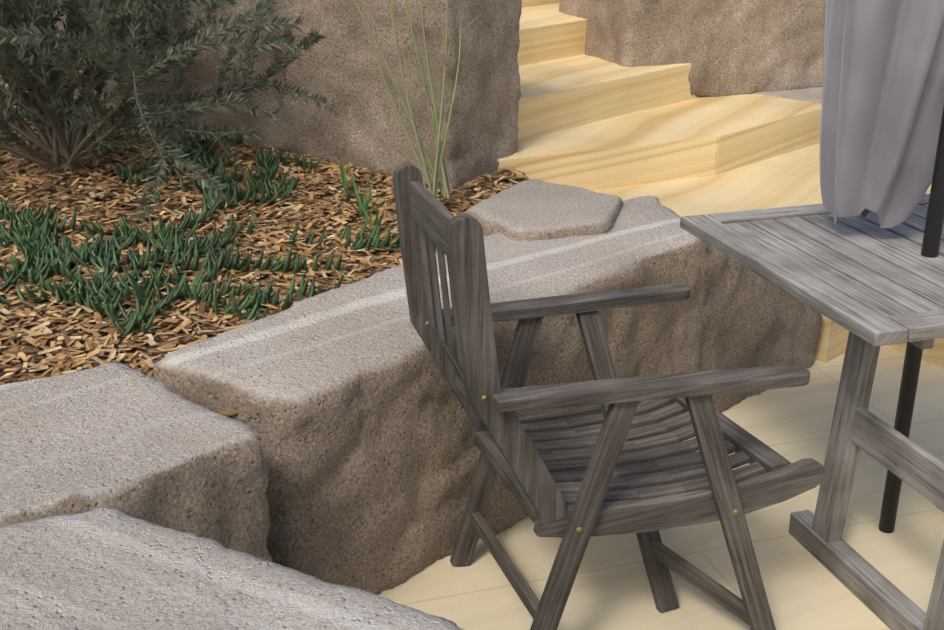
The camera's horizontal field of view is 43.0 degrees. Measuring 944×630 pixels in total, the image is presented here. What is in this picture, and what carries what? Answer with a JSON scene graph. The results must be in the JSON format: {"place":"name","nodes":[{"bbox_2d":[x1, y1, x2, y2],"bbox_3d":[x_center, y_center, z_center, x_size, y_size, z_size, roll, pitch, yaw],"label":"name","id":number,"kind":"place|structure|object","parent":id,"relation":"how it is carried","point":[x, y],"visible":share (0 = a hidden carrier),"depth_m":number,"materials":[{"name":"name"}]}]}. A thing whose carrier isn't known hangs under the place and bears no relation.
{"place":"outdoors","nodes":[
{"label":"outdoors","id":0,"kind":"place"},
{"bbox_2d":[0,15,539,415],"bbox_3d":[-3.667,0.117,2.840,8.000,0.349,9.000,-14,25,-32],"label":"wood chip mulch","id":1,"kind":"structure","parent":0,"point":[148,346],"depth_m":3.58,"materials":[{"name":"brown wood"}]},
{"bbox_2d":[0,0,337,228],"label":"shrub","id":2,"kind":"object","parent":1,"relation":"on","point":[98,45],"depth_m":3.72,"materials":[{"name":"green plant"}]},
{"bbox_2d":[0,107,436,340],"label":"ground cover","id":3,"kind":"object","parent":1,"relation":"on","point":[41,251],"depth_m":3.25,"materials":[{"name":"green plant"}]},
{"bbox_2d":[50,0,521,189],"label":"boulder","id":4,"kind":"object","parent":1,"relation":"on","point":[338,67],"depth_m":4.10,"materials":[{"name":"stone"}]},
{"bbox_2d":[336,150,396,235],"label":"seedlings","id":5,"kind":"object","parent":1,"relation":"on","point":[363,205],"visible":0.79,"depth_m":3.69,"materials":[{"name":"green plant"}]},
{"bbox_2d":[352,0,479,198],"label":"tall stalks","id":6,"kind":"object","parent":1,"relation":"on","point":[445,189],"visible":1,"depth_m":3.72,"materials":[{"name":"green plant"}]},
{"bbox_2d":[367,0,475,142],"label":"tall stalk leaves","id":7,"kind":"object","parent":6,"relation":"attached to","point":[432,64],"visible":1,"depth_m":3.72,"materials":[{"name":"green plant"}]},
{"bbox_2d":[466,179,622,240],"bbox_3d":[0.223,-0.242,3.509,0.429,0.176,0.552,12,24,27],"label":"flat rock","id":8,"kind":"object","parent":1,"relation":"on","point":[530,210],"visible":0.6,"depth_m":3.41,"materials":[{"name":"stone"}]},
{"bbox_2d":[497,110,716,189],"bbox_3d":[0.279,-0.619,4.652,1.171,0.175,0.620,-9,23,-23],"label":"step","id":9,"kind":"object","parent":1,"relation":"on","point":[638,147],"visible":0.33,"depth_m":4.49,"materials":[{"name":"stone"}]},
{"bbox_2d":[517,54,698,140],"bbox_3d":[0.357,-0.949,5.079,0.620,0.175,1.796,19,28,40],"label":"step","id":10,"kind":"object","parent":9,"relation":"on","point":[565,93],"visible":0.21,"depth_m":4.88,"materials":[{"name":"stone"}]},
{"bbox_2d":[517,3,586,65],"bbox_3d":[0.175,-1.283,5.517,0.620,0.175,1.178,19,28,40],"label":"step","id":11,"kind":"object","parent":10,"relation":"on","point":[548,32],"visible":0.17,"depth_m":5.30,"materials":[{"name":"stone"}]},
{"bbox_2d":[522,0,559,7],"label":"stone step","id":12,"kind":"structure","parent":11,"relation":"on","point":[528,3],"depth_m":5.88,"materials":[{"name":"stone"}]},
{"bbox_2d":[590,143,931,216],"bbox_3d":[1.019,-0.395,4.501,2.436,0.175,0.800,-14,25,-32],"label":"step","id":13,"kind":"object","parent":1,"relation":"on","point":[792,178],"visible":0.04,"depth_m":4.45,"materials":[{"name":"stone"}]},
{"bbox_2d":[644,93,821,174],"bbox_3d":[1.039,-0.795,5.116,0.888,0.172,0.620,-20,28,-41],"label":"step","id":14,"kind":"object","parent":13,"relation":"on","point":[747,129],"visible":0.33,"depth_m":4.95,"materials":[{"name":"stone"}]},
{"bbox_2d":[377,345,943,629],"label":"patio ground","id":15,"kind":"structure","parent":0,"point":[805,589],"depth_m":2.93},
{"bbox_2d":[0,363,271,561],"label":"boulder","id":16,"kind":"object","parent":15,"relation":"on","point":[130,441],"depth_m":2.18,"materials":[{"name":"stone"}]},
{"bbox_2d":[0,507,463,629],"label":"boulder","id":17,"kind":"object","parent":15,"relation":"on","point":[106,568],"depth_m":1.68,"materials":[{"name":"stone"}]},
{"bbox_2d":[153,195,709,594],"bbox_3d":[0.033,0.184,3.169,1.801,0.670,0.447,-19,28,-40],"label":"boulder","id":18,"kind":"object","parent":15,"relation":"on","point":[343,402],"depth_m":2.74,"materials":[{"name":"stone"}]},
{"bbox_2d":[392,163,825,629],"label":"wooden armchair","id":19,"kind":"object","parent":15,"relation":"on","point":[615,456],"visible":1,"depth_m":2.47,"materials":[{"name":"grey wood"}]},
{"bbox_2d":[425,321,738,532],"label":"chair screws","id":20,"kind":"object","parent":19,"relation":"on","point":[580,529],"visible":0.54,"depth_m":2.38,"materials":[{"name":"gold metal"}]},
{"bbox_2d":[696,245,822,411],"bbox_3d":[0.785,-0.034,3.789,0.814,0.636,0.324,-19,28,-41],"label":"boulder","id":21,"kind":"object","parent":15,"relation":"on","point":[750,319],"depth_m":3.66,"materials":[{"name":"stone"}]},
{"bbox_2d":[680,194,943,629],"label":"teak table","id":22,"kind":"object","parent":15,"relation":"on","point":[870,284],"visible":0.81,"depth_m":2.74,"materials":[{"name":"grey wood"}]},
{"bbox_2d":[814,314,848,362],"bbox_3d":[1.204,-0.097,4.331,0.510,0.320,0.500,-19,28,-40],"label":"bottom step","id":23,"kind":"object","parent":15,"relation":"on","point":[831,343],"visible":0.02,"depth_m":4.05,"materials":[{"name":"wood"}]},
{"bbox_2d":[878,106,943,532],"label":"umbrella pole","id":24,"kind":"object","parent":15,"relation":"on","point":[913,353],"visible":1,"depth_m":2.87,"materials":[{"name":"black metal"}]},
{"bbox_2d":[819,0,943,227],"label":"closed parasol","id":25,"kind":"object","parent":24,"relation":"attached to","point":[882,94],"visible":1,"depth_m":2.70,"materials":[{"name":"grey fabric"}]},
{"bbox_2d":[885,338,943,366],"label":"step","id":26,"kind":"object","parent":15,"relation":"on","point":[934,354],"depth_m":4.03,"materials":[{"name":"wood"}]},
{"bbox_2d":[754,87,822,103],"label":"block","id":27,"kind":"structure","parent":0,"point":[813,94],"depth_m":5.35,"materials":[{"name":"stone"}]},
{"bbox_2d":[559,0,825,96],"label":"boulder","id":28,"kind":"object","parent":27,"relation":"on","point":[731,47],"depth_m":5.27,"materials":[{"name":"stone"}]}
]}

